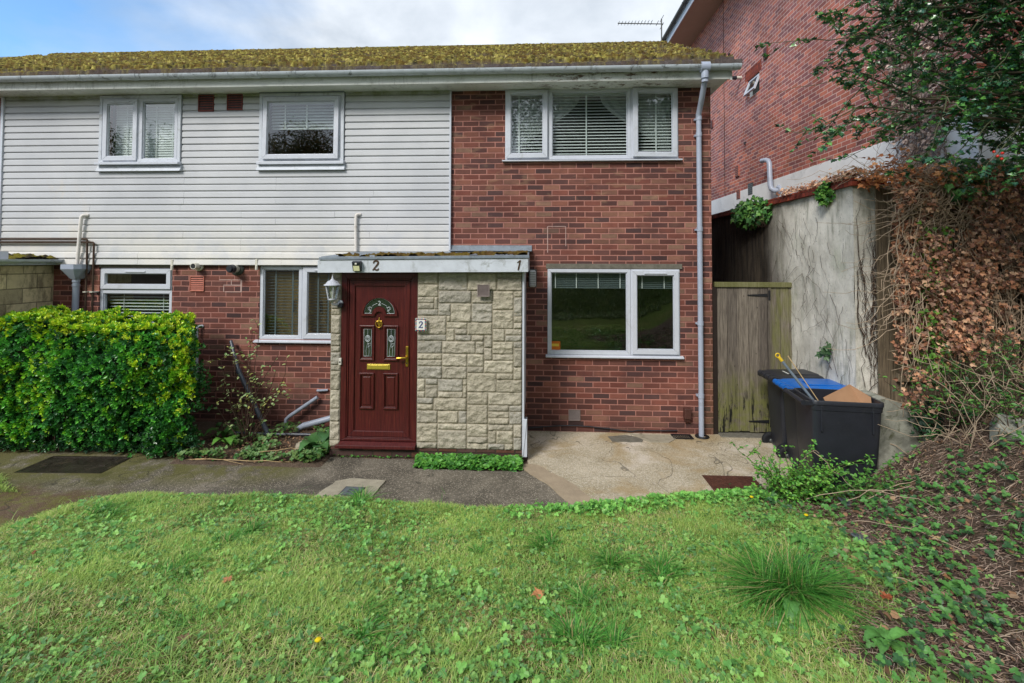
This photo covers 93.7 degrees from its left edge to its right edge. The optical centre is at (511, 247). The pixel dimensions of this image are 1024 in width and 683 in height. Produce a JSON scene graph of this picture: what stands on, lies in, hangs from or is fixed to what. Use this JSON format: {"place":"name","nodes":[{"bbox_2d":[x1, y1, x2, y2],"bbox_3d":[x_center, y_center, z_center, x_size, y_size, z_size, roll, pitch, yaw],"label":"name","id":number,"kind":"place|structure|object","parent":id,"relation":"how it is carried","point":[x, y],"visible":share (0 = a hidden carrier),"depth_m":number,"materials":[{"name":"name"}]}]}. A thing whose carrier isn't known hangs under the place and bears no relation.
{"place":"outdoors","nodes":[
{"label":"outdoors","id":0,"kind":"place"},
{"bbox_2d":[0,450,569,526],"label":"path","id":1,"kind":"structure","parent":0,"point":[404,479],"depth_m":5.05,"materials":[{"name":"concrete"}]},
{"bbox_2d":[0,473,17,491],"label":"grass patch","id":2,"kind":"object","parent":1,"relation":"on","point":[5,488],"visible":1,"depth_m":4.90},
{"bbox_2d":[14,456,131,473],"bbox_3d":[-4.957,2.471,5.457,0.959,0.026,0.439,0,-2,1],"label":"inspection cover","id":3,"kind":"object","parent":1,"relation":"on","point":[78,464],"visible":0.98,"depth_m":5.45,"materials":[{"name":"metal"}]},
{"bbox_2d":[316,478,384,498],"bbox_3d":[-1.655,2.467,4.821,0.620,0.050,0.571,0,-2,3],"label":"paving patch","id":4,"kind":"object","parent":1,"relation":"on","point":[336,488],"visible":0.47,"depth_m":4.94,"materials":[{"name":"concrete"}]},
{"bbox_2d":[338,486,365,495],"bbox_3d":[-1.605,2.441,4.809,0.210,0.021,0.190,0,-2,6],"label":"water meter cover","id":5,"kind":"object","parent":4,"relation":"on","point":[346,489],"visible":0.55,"depth_m":4.81,"materials":[{"name":"metal"}]},
{"bbox_2d":[0,0,682,56],"label":"sky","id":6,"kind":"structure","parent":0,"point":[27,27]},
{"bbox_2d":[0,412,1023,682],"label":"ground","id":7,"kind":"structure","parent":0,"point":[286,462],"depth_m":3.04,"materials":[{"name":"soil"}]},
{"bbox_2d":[8,517,37,532],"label":"dock plant","id":8,"kind":"object","parent":7,"relation":"on","point":[21,523],"visible":0.8,"depth_m":4.07,"materials":[{"name":"green plant"}]},
{"bbox_2d":[0,251,63,415],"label":"block porch","id":9,"kind":"object","parent":7,"relation":"on","point":[26,285],"visible":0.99,"depth_m":6.56,"materials":[{"name":"stone"}]},
{"bbox_2d":[0,304,214,459],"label":"hedge","id":10,"kind":"object","parent":7,"relation":"on","point":[169,341],"visible":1,"depth_m":5.71,"materials":[{"name":"green plant"}]},
{"bbox_2d":[65,491,165,525],"bbox_3d":[-3.516,2.300,4.257,0.728,0.188,0.700,0,-2,3],"label":"grass tuft","id":11,"kind":"object","parent":7,"relation":"on","point":[98,510],"visible":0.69,"depth_m":4.22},
{"bbox_2d":[120,542,144,557],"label":"dock plant","id":12,"kind":"object","parent":7,"relation":"on","point":[130,546],"visible":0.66,"depth_m":3.48,"materials":[{"name":"green plant"}]},
{"bbox_2d":[141,546,234,583],"bbox_3d":[-2.236,2.137,3.251,0.535,0.137,0.536,0,-2,22],"label":"grass tuft","id":13,"kind":"object","parent":7,"relation":"on","point":[177,563],"visible":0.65,"depth_m":3.24,"materials":[{"name":"plant"}]},
{"bbox_2d":[204,427,233,436],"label":"comfrey plant","id":14,"kind":"object","parent":7,"relation":"on","point":[224,432],"visible":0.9,"depth_m":6.10,"materials":[{"name":"green plant"}]},
{"bbox_2d":[212,435,238,444],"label":"comfrey plant","id":15,"kind":"object","parent":7,"relation":"on","point":[228,440],"visible":1,"depth_m":5.85,"materials":[{"name":"green plant"}]},
{"bbox_2d":[201,514,274,548],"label":"grass tuft","id":16,"kind":"object","parent":7,"relation":"on","point":[229,536],"visible":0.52,"depth_m":3.77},
{"bbox_2d":[189,448,295,463],"bbox_3d":[-3.075,2.393,5.522,1.506,0.119,0.203,0,-2,-1],"label":"edging","id":17,"kind":"object","parent":7,"relation":"on","point":[237,460],"visible":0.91,"depth_m":5.49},
{"bbox_2d":[161,420,329,462],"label":"bed weeds","id":18,"kind":"object","parent":7,"relation":"on","point":[308,451],"visible":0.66,"depth_m":5.61,"materials":[{"name":"green plant"}]},
{"bbox_2d":[208,319,289,444],"bbox_3d":[-3.286,1.687,6.060,1.113,1.577,0.578,0,-2,3],"label":"rose bush","id":19,"kind":"object","parent":7,"relation":"on","point":[248,437],"visible":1,"depth_m":6.04,"materials":[{"name":"green plant"}]},
{"bbox_2d":[171,422,328,462],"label":"bed litter","id":20,"kind":"object","parent":7,"relation":"on","point":[287,451],"visible":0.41,"depth_m":5.94,"materials":[{"name":"brown plant"}]},
{"bbox_2d":[233,431,310,435],"bbox_3d":[-3.046,2.417,6.238,1.204,0.074,0.042,0,-2,-1],"label":"hose","id":21,"kind":"object","parent":20,"relation":"on","point":[295,434],"visible":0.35,"depth_m":6.23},
{"bbox_2d":[229,340,271,436],"bbox_3d":[-3.565,1.898,6.458,0.940,1.222,0.140,-1,-2,28],"label":"leaning pipe","id":22,"kind":"object","parent":7,"relation":"on","point":[238,370],"visible":0.82,"depth_m":6.42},
{"bbox_2d":[299,431,329,450],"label":"comfrey plant","id":23,"kind":"object","parent":7,"relation":"on","point":[321,436],"visible":0.73,"depth_m":5.82,"materials":[{"name":"green plant"}]},
{"bbox_2d":[331,485,383,507],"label":"grass tuft","id":24,"kind":"object","parent":7,"relation":"on","point":[357,495],"visible":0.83,"depth_m":4.57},
{"bbox_2d":[0,41,742,459],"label":"terraced house","id":25,"kind":"structure","parent":7,"relation":"on","point":[428,189],"depth_m":6.69,"materials":[{"name":"brick"}]},
{"bbox_2d":[100,268,171,312],"bbox_3d":[-5.403,0.822,6.902,1.140,1.064,0.130,0,-2,3],"label":"window","id":26,"kind":"structure","parent":25,"relation":"in","point":[105,288],"depth_m":6.89,"materials":[{"name":"plastic"}]},
{"bbox_2d":[94,98,181,165],"bbox_3d":[-5.350,-1.669,6.907,1.240,0.964,0.135,0,-2,3],"label":"window","id":27,"kind":"structure","parent":25,"relation":"in","point":[139,105],"depth_m":6.89,"materials":[{"name":"plastic"}]},
{"bbox_2d":[110,294,168,322],"bbox_3d":[-5.399,0.951,7.003,0.960,0.647,0.041,0,-2,3],"label":"venetian blind","id":28,"kind":"object","parent":25,"relation":"attached to","point":[163,303],"visible":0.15,"depth_m":7.00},
{"bbox_2d":[115,103,174,157],"bbox_3d":[-5.338,-1.695,7.053,1.010,0.855,0.043,0,-2,3],"label":"venetian blind","id":29,"kind":"object","parent":25,"relation":"attached to","point":[156,140],"visible":0.58,"depth_m":7.05,"materials":[{"name":"plastic"}]},
{"bbox_2d":[253,266,330,343],"bbox_3d":[-2.947,0.797,6.776,1.360,1.069,0.140,0,-2,3],"label":"window","id":30,"kind":"structure","parent":25,"relation":"in","point":[303,309],"depth_m":6.77,"materials":[{"name":"plastic"}]},
{"bbox_2d":[265,272,331,334],"bbox_3d":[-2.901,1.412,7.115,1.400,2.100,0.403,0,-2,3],"label":"window blind","id":31,"kind":"object","parent":25,"relation":"in","point":[283,313],"visible":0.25,"depth_m":6.98,"materials":[{"name":"fabric"}]},
{"bbox_2d":[266,269,330,334],"bbox_3d":[-2.922,0.772,6.865,1.200,0.965,0.040,0,-2,3],"label":"venetian blind","id":32,"kind":"object","parent":25,"relation":"attached to","point":[293,303],"visible":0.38,"depth_m":6.86,"materials":[{"name":"plastic"}]},
{"bbox_2d":[256,96,344,164],"bbox_3d":[-2.973,-1.661,6.796,1.250,0.974,0.120,0,-2,3],"label":"window","id":33,"kind":"structure","parent":25,"relation":"in","point":[276,99],"depth_m":6.75,"materials":[{"name":"plastic"}]},
{"bbox_2d":[271,102,333,129],"bbox_3d":[-2.970,-1.914,6.941,1.030,0.411,0.043,0,-2,3],"label":"venetian blind","id":34,"kind":"object","parent":25,"relation":"attached to","point":[306,110],"visible":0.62,"depth_m":6.94,"materials":[{"name":"plastic"}]},
{"bbox_2d":[324,274,343,307],"bbox_3d":[-2.106,0.509,5.639,0.216,0.397,0.206,0,-2,3],"label":"wall lantern","id":35,"kind":"object","parent":25,"relation":"attached to","point":[333,282],"depth_m":5.62,"materials":[{"name":"silver metal"}]},
{"bbox_2d":[352,261,361,270],"bbox_3d":[-1.794,0.212,5.549,0.096,0.120,0.073,0,-2,3],"label":"security light","id":36,"kind":"object","parent":25,"relation":"attached to","point":[356,265],"visible":1,"depth_m":5.53,"materials":[{"name":"black plastic"}]},
{"bbox_2d":[335,273,417,449],"bbox_3d":[-1.598,1.326,5.707,0.952,2.055,0.150,0,-2,3],"label":"front door","id":37,"kind":"structure","parent":25,"relation":"in","point":[378,392],"depth_m":5.72,"materials":[{"name":"brown wood"}]},
{"bbox_2d":[415,318,426,330],"bbox_3d":[-1.067,0.899,5.619,0.130,0.150,0.030,0,-2,3],"label":"number tile","id":38,"kind":"object","parent":25,"relation":"attached to","point":[420,324],"visible":1,"depth_m":5.61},
{"bbox_2d":[529,269,536,287],"bbox_3d":[0.282,0.419,6.569,0.110,0.250,0.088,0,-2,3],"label":"bulkhead light","id":39,"kind":"object","parent":25,"relation":"attached to","point":[532,278],"visible":0.95,"depth_m":6.53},
{"bbox_2d":[512,95,579,152],"bbox_3d":[0.473,-1.709,6.825,0.980,0.900,0.036,0,-2,3],"label":"net curtain","id":40,"kind":"object","parent":25,"relation":"hanging from","point":[524,116],"visible":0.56,"depth_m":6.84,"materials":[{"name":"white fabric"}]},
{"bbox_2d":[512,93,670,154],"bbox_3d":[1.099,-1.713,6.724,2.280,0.925,0.041,0,-2,3],"label":"venetian blind","id":41,"kind":"object","parent":25,"relation":"attached to","point":[586,114],"visible":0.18,"depth_m":6.72,"materials":[{"name":"plastic"}]},
{"bbox_2d":[502,87,682,161],"bbox_3d":[1.091,-1.699,6.626,2.455,1.016,0.135,0,-2,3],"label":"window","id":42,"kind":"structure","parent":25,"relation":"in","point":[632,154],"depth_m":6.61,"materials":[{"name":"plastic"}]},
{"bbox_2d":[552,272,672,288],"bbox_3d":[1.388,0.443,6.656,1.690,0.237,0.046,0,-2,3],"label":"venetian blind","id":43,"kind":"object","parent":25,"relation":"attached to","point":[619,280],"visible":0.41,"depth_m":6.66,"materials":[{"name":"plastic"}]},
{"bbox_2d":[546,269,683,358],"bbox_3d":[1.387,0.892,6.547,1.850,1.199,0.120,0,-2,3],"label":"window","id":44,"kind":"structure","parent":25,"relation":"in","point":[632,351],"depth_m":6.51,"materials":[{"name":"plastic"}]},
{"bbox_2d":[600,94,669,151],"bbox_3d":[1.732,-1.707,6.763,0.980,0.900,0.036,0,-2,3],"label":"net curtain","id":45,"kind":"object","parent":25,"relation":"hanging from","point":[660,99],"visible":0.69,"depth_m":6.76,"materials":[{"name":"white fabric"}]},
{"bbox_2d":[618,15,663,40],"bbox_3d":[2.633,-4.426,9.819,0.931,0.530,0.280,0,-2,3],"label":"tv aerial","id":46,"kind":"object","parent":25,"relation":"attached to","point":[661,23],"visible":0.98,"depth_m":9.83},
{"bbox_2d":[334,594,436,682],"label":"grass tuft","id":47,"kind":"object","parent":7,"relation":"on","point":[378,632],"visible":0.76,"depth_m":2.56,"materials":[{"name":"plant"}]},
{"bbox_2d":[412,452,523,471],"bbox_3d":[-0.498,2.429,5.460,1.264,0.145,0.295,0,-2,3],"label":"geranium cover","id":48,"kind":"object","parent":7,"relation":"on","point":[469,461],"visible":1,"depth_m":5.40,"materials":[{"name":"green plant"}]},
{"bbox_2d":[457,539,497,561],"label":"grass tuft","id":49,"kind":"object","parent":7,"relation":"on","point":[474,550],"visible":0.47,"depth_m":3.54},
{"bbox_2d":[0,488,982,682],"bbox_3d":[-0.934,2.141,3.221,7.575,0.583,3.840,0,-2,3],"label":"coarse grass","id":50,"kind":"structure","parent":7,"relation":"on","point":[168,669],"depth_m":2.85,"materials":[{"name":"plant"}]},
{"bbox_2d":[0,490,996,682],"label":"lawn grass","id":51,"kind":"structure","parent":7,"relation":"on","point":[680,523],"depth_m":3.01,"materials":[{"name":"plant"}]},
{"bbox_2d":[531,587,544,598],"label":"fallen leaf","id":52,"kind":"object","parent":51,"relation":"on","point":[536,592],"visible":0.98,"depth_m":2.96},
{"bbox_2d":[0,449,1023,682],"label":"lawn weeds","id":53,"kind":"object","parent":7,"relation":"on","point":[54,651],"visible":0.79,"depth_m":2.92,"materials":[{"name":"green plant"}]},
{"bbox_2d":[1,491,1023,682],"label":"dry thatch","id":54,"kind":"object","parent":7,"relation":"on","point":[323,676],"visible":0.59,"depth_m":2.54,"materials":[{"name":"beige plant"}]},
{"bbox_2d":[507,599,523,614],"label":"dock plant","id":55,"kind":"object","parent":7,"relation":"on","point":[520,604],"visible":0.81,"depth_m":2.85,"materials":[{"name":"green plant"}]},
{"bbox_2d":[499,526,572,561],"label":"grass tuft","id":56,"kind":"object","parent":7,"relation":"on","point":[548,538],"visible":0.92,"depth_m":3.69,"materials":[{"name":"plant"}]},
{"bbox_2d":[522,464,592,506],"bbox_3d":[0.520,2.475,4.899,0.295,0.050,1.405,1,-2,-27],"label":"paving strip","id":57,"kind":"object","parent":7,"relation":"on","point":[568,491],"visible":0.56,"depth_m":4.97,"materials":[{"name":"concrete"}]},
{"bbox_2d":[557,577,620,618],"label":"grass tuft","id":58,"kind":"object","parent":7,"relation":"on","point":[584,591],"visible":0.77,"depth_m":2.94,"materials":[{"name":"plant"}]},
{"bbox_2d":[525,596,660,672],"bbox_3d":[0.417,2.026,2.526,0.777,0.166,0.664,-1,-2,35],"label":"grass tuft","id":59,"kind":"object","parent":7,"relation":"on","point":[611,637],"visible":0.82,"depth_m":2.54,"materials":[{"name":"plant"}]},
{"bbox_2d":[579,539,639,589],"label":"grass tuft","id":60,"kind":"object","parent":7,"relation":"on","point":[611,562],"visible":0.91,"depth_m":3.34,"materials":[{"name":"plant"}]},
{"bbox_2d":[609,542,707,599],"bbox_3d":[0.998,2.126,3.168,0.718,0.176,0.735,0,-2,22],"label":"grass tuft","id":61,"kind":"object","parent":7,"relation":"on","point":[661,568],"visible":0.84,"depth_m":3.20,"materials":[{"name":"plant"}]},
{"bbox_2d":[654,649,683,671],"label":"dock plant","id":62,"kind":"object","parent":7,"relation":"on","point":[675,652],"visible":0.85,"depth_m":2.39,"materials":[{"name":"green plant"}]},
{"bbox_2d":[498,486,847,519],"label":"verge weeds","id":63,"kind":"object","parent":7,"relation":"on","point":[606,502],"visible":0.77,"depth_m":4.47,"materials":[{"name":"green plant"}]},
{"bbox_2d":[665,516,910,660],"bbox_3d":[1.657,1.982,2.954,1.493,0.396,1.581,0,-2,21],"label":"grass tuft","id":64,"kind":"object","parent":7,"relation":"on","point":[770,576],"visible":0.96,"depth_m":2.91,"materials":[{"name":"plant"}]},
{"bbox_2d":[769,597,817,634],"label":"dock plant","id":65,"kind":"object","parent":7,"relation":"on","point":[795,607],"visible":0.68,"depth_m":2.67,"materials":[{"name":"green plant"}]},
{"bbox_2d":[711,178,886,393],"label":"retaining wall","id":66,"kind":"structure","parent":7,"relation":"on","point":[748,255],"depth_m":5.83,"materials":[{"name":"concrete"}]},
{"bbox_2d":[730,195,772,230],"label":"green ivy","id":67,"kind":"object","parent":66,"relation":"attached to","point":[747,214],"visible":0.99,"depth_m":7.34,"materials":[{"name":"green plant"}]},
{"bbox_2d":[712,282,791,433],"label":"garden gate","id":68,"kind":"structure","parent":66,"relation":"attached to","point":[751,326],"depth_m":6.48,"materials":[{"name":"brown wood"}]},
{"bbox_2d":[776,165,864,196],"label":"dead ivy","id":69,"kind":"object","parent":66,"relation":"on","point":[826,179],"visible":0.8,"depth_m":5.62,"materials":[{"name":"brown plant"}]},
{"bbox_2d":[812,181,835,206],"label":"green ivy","id":70,"kind":"object","parent":66,"relation":"attached to","point":[821,191],"visible":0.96,"depth_m":5.58,"materials":[{"name":"green plant"}]},
{"bbox_2d":[771,200,877,390],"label":"ivy stems","id":71,"kind":"object","parent":66,"relation":"attached to","point":[873,303],"visible":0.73,"depth_m":5.13,"materials":[{"name":"plant"}]},
{"bbox_2d":[815,279,837,376],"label":"green ivy","id":72,"kind":"object","parent":66,"relation":"attached to","point":[825,352],"visible":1,"depth_m":5.54,"materials":[{"name":"green plant"}]},
{"bbox_2d":[796,135,1023,191],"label":"dead ivy","id":73,"kind":"object","parent":66,"relation":"on","point":[877,176],"visible":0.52,"depth_m":4.91,"materials":[{"name":"brown plant"}]},
{"bbox_2d":[816,155,1023,423],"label":"dead ivy","id":74,"kind":"object","parent":66,"relation":"attached to","point":[958,337],"visible":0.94,"depth_m":4.78,"materials":[{"name":"brown plant"}]},
{"bbox_2d":[909,221,959,379],"bbox_3d":[4.215,0.526,4.822,0.458,1.592,0.304,0,-2,20],"label":"green ivy","id":75,"kind":"object","parent":74,"relation":"attached to","point":[932,356],"visible":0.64,"depth_m":4.77,"materials":[{"name":"green plant"}]},
{"bbox_2d":[940,153,1023,205],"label":"green ivy","id":76,"kind":"object","parent":74,"relation":"attached to","point":[960,161],"visible":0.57,"depth_m":4.78,"materials":[{"name":"green plant"}]},
{"bbox_2d":[729,439,873,507],"bbox_3d":[2.751,2.168,4.551,1.311,0.627,0.556,0,-2,11],"label":"leafy shrub","id":77,"kind":"object","parent":7,"relation":"on","point":[785,485],"visible":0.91,"depth_m":4.53,"materials":[{"name":"green plant"}]},
{"bbox_2d":[790,533,828,551],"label":"dock plant","id":78,"kind":"object","parent":7,"relation":"on","point":[793,538],"visible":0.61,"depth_m":3.61,"materials":[{"name":"green plant"}]},
{"bbox_2d":[700,408,1023,682],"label":"bank seedlings","id":79,"kind":"object","parent":7,"relation":"on","point":[994,619],"visible":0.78,"depth_m":3.17,"materials":[{"name":"green plant"}]},
{"bbox_2d":[701,412,1023,682],"bbox_3d":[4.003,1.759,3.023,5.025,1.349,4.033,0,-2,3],"label":"twig litter","id":80,"kind":"object","parent":7,"relation":"on","point":[998,581],"visible":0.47,"depth_m":3.30,"materials":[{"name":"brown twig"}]},
{"bbox_2d":[818,452,915,499],"bbox_3d":[3.201,2.066,4.341,0.714,0.479,0.369,0,-2,3],"label":"leafy sapling","id":81,"kind":"object","parent":7,"relation":"on","point":[858,482],"visible":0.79,"depth_m":4.31,"materials":[{"name":"green plant"}]},
{"bbox_2d":[859,625,912,657],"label":"dock plant","id":82,"kind":"object","parent":7,"relation":"on","point":[871,632],"visible":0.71,"depth_m":2.45,"materials":[{"name":"green plant"}]},
{"bbox_2d":[860,390,935,473],"bbox_3d":[4.149,2.074,4.911,1.015,1.146,0.385,0,-2,3],"label":"concrete footing","id":83,"kind":"object","parent":7,"relation":"on","point":[888,450],"visible":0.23,"depth_m":4.80,"materials":[{"name":"concrete"}]},
{"bbox_2d":[907,393,973,438],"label":"green ivy","id":84,"kind":"object","parent":83,"relation":"on","point":[923,424],"visible":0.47,"depth_m":4.65,"materials":[{"name":"green plant"}]},
{"bbox_2d":[796,344,1023,592],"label":"bramble canes","id":85,"kind":"object","parent":7,"relation":"on","point":[978,418],"visible":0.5,"depth_m":4.22,"materials":[{"name":"plant"}]},
{"bbox_2d":[875,185,1023,431],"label":"board fence","id":86,"kind":"object","parent":7,"relation":"on","point":[885,349],"visible":0.14,"depth_m":5.04,"materials":[{"name":"brown wood"}]},
{"bbox_2d":[877,344,1023,430],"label":"bramble","id":87,"kind":"object","parent":7,"relation":"on","point":[955,391],"visible":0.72,"depth_m":4.53,"materials":[{"name":"green plant"}]},
{"bbox_2d":[938,580,968,597],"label":"dock plant","id":88,"kind":"object","parent":7,"relation":"on","point":[948,586],"visible":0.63,"depth_m":2.96,"materials":[{"name":"green plant"}]},
{"bbox_2d":[912,373,1023,427],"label":"bramble","id":89,"kind":"object","parent":7,"relation":"on","point":[1004,401],"visible":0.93,"depth_m":4.12,"materials":[{"name":"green plant"}]},
{"bbox_2d":[918,302,1023,419],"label":"bramble","id":90,"kind":"object","parent":7,"relation":"on","point":[1009,341],"visible":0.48,"depth_m":4.64,"materials":[{"name":"green plant"}]},
{"bbox_2d":[989,414,1023,443],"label":"rubble","id":91,"kind":"object","parent":7,"relation":"on","point":[1011,422],"visible":0.65,"depth_m":4.04,"materials":[{"name":"stone"}]},
{"bbox_2d":[527,431,792,504],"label":"patio","id":92,"kind":"structure","parent":0,"point":[597,465],"depth_m":5.57,"materials":[{"name":"concrete"}]},
{"bbox_2d":[608,435,642,442],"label":"paving repair","id":93,"kind":"structure","parent":92,"relation":"on","point":[624,438],"depth_m":6.27,"materials":[{"name":"grey concrete"}]},
{"bbox_2d":[630,434,676,442],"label":"paving repair","id":94,"kind":"structure","parent":92,"relation":"on","point":[657,438],"depth_m":6.26,"materials":[{"name":"concrete"}]},
{"bbox_2d":[670,434,693,438],"bbox_3d":[2.246,2.492,6.339,0.259,0.012,0.159,0,-2,3],"label":"drain gully","id":95,"kind":"object","parent":92,"relation":"on","point":[683,436],"visible":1,"depth_m":6.33,"materials":[{"name":"black metal"}]},
{"bbox_2d":[702,475,765,491],"bbox_3d":[2.314,2.467,4.994,0.530,0.042,0.380,0,-2,3],"label":"inspection cover","id":96,"kind":"object","parent":92,"relation":"on","point":[714,482],"visible":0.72,"depth_m":5.03,"materials":[{"name":"metal"}]},
{"bbox_2d":[718,431,765,437],"bbox_3d":[3.247,2.537,6.428,0.950,0.085,0.240,0,-2,3],"label":"doorstep","id":97,"kind":"object","parent":92,"relation":"on","point":[738,434],"visible":0.16,"depth_m":6.41,"materials":[{"name":"grey concrete"}]},
{"bbox_2d":[758,369,823,454],"bbox_3d":[3.503,2.052,5.953,0.701,1.028,0.492,0,-2,6],"label":"wheeled bin","id":98,"kind":"object","parent":92,"relation":"on","point":[776,436],"visible":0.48,"depth_m":5.92,"materials":[{"name":"black plastic"}]},
{"bbox_2d":[773,378,845,466],"bbox_3d":[3.427,2.038,5.462,0.701,1.028,0.492,0,-2,9],"label":"wheeled bin","id":99,"kind":"object","parent":92,"relation":"on","point":[790,416],"visible":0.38,"depth_m":5.48,"materials":[{"name":"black plastic"}]},
{"bbox_2d":[783,388,883,493],"bbox_3d":[3.244,2.015,4.863,0.746,1.040,0.494,0,-2,10],"label":"wheeled bin","id":100,"kind":"object","parent":92,"relation":"on","point":[844,431],"visible":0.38,"depth_m":4.66,"materials":[{"name":"black plastic"}]},
{"bbox_2d":[775,353,813,399],"bbox_3d":[3.025,1.432,5.030,0.471,0.630,0.034,-1,-2,24],"label":"mop pole","id":101,"kind":"object","parent":100,"relation":"in","point":[794,377],"visible":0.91,"depth_m":5.05,"materials":[{"name":"grey metal"}]},
{"bbox_2d":[823,384,870,402],"bbox_3d":[3.349,1.560,4.753,0.430,0.310,0.260,1,-2,-25],"label":"cardboard sheet","id":102,"kind":"object","parent":100,"relation":"in","point":[849,393],"visible":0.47,"depth_m":4.84,"materials":[{"name":"cardboard"}]},
{"bbox_2d":[854,219,1022,414],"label":"raised ground","id":103,"kind":"structure","parent":0,"point":[1018,301],"depth_m":5.07,"materials":[{"name":"soil"}]},
{"bbox_2d":[662,0,1023,217],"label":"brick building","id":104,"kind":"structure","parent":103,"relation":"on","point":[752,146],"depth_m":9.40,"materials":[{"name":"brick"},{"name":"upvc"},{"name":"concrete"}]},
{"bbox_2d":[743,74,759,96],"bbox_3d":[5.584,-3.590,10.615,0.713,0.820,0.990,0,-2,3],"label":"window","id":105,"kind":"structure","parent":104,"relation":"in","point":[753,83],"depth_m":10.69,"materials":[{"name":"plastic"}]},
{"bbox_2d":[851,0,968,182],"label":"dead creeper","id":106,"kind":"object","parent":104,"relation":"attached to","point":[921,141],"visible":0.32,"depth_m":5.88,"materials":[{"name":"brown plant"}]},
{"bbox_2d":[754,0,1023,200],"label":"holly tree","id":107,"kind":"object","parent":103,"relation":"in","point":[1003,84],"visible":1,"depth_m":3.96,"materials":[{"name":"green plant"}]},
{"bbox_2d":[976,334,1023,394],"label":"bramble","id":108,"kind":"object","parent":103,"relation":"on","point":[998,364],"visible":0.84,"depth_m":4.47,"materials":[{"name":"green plant"}]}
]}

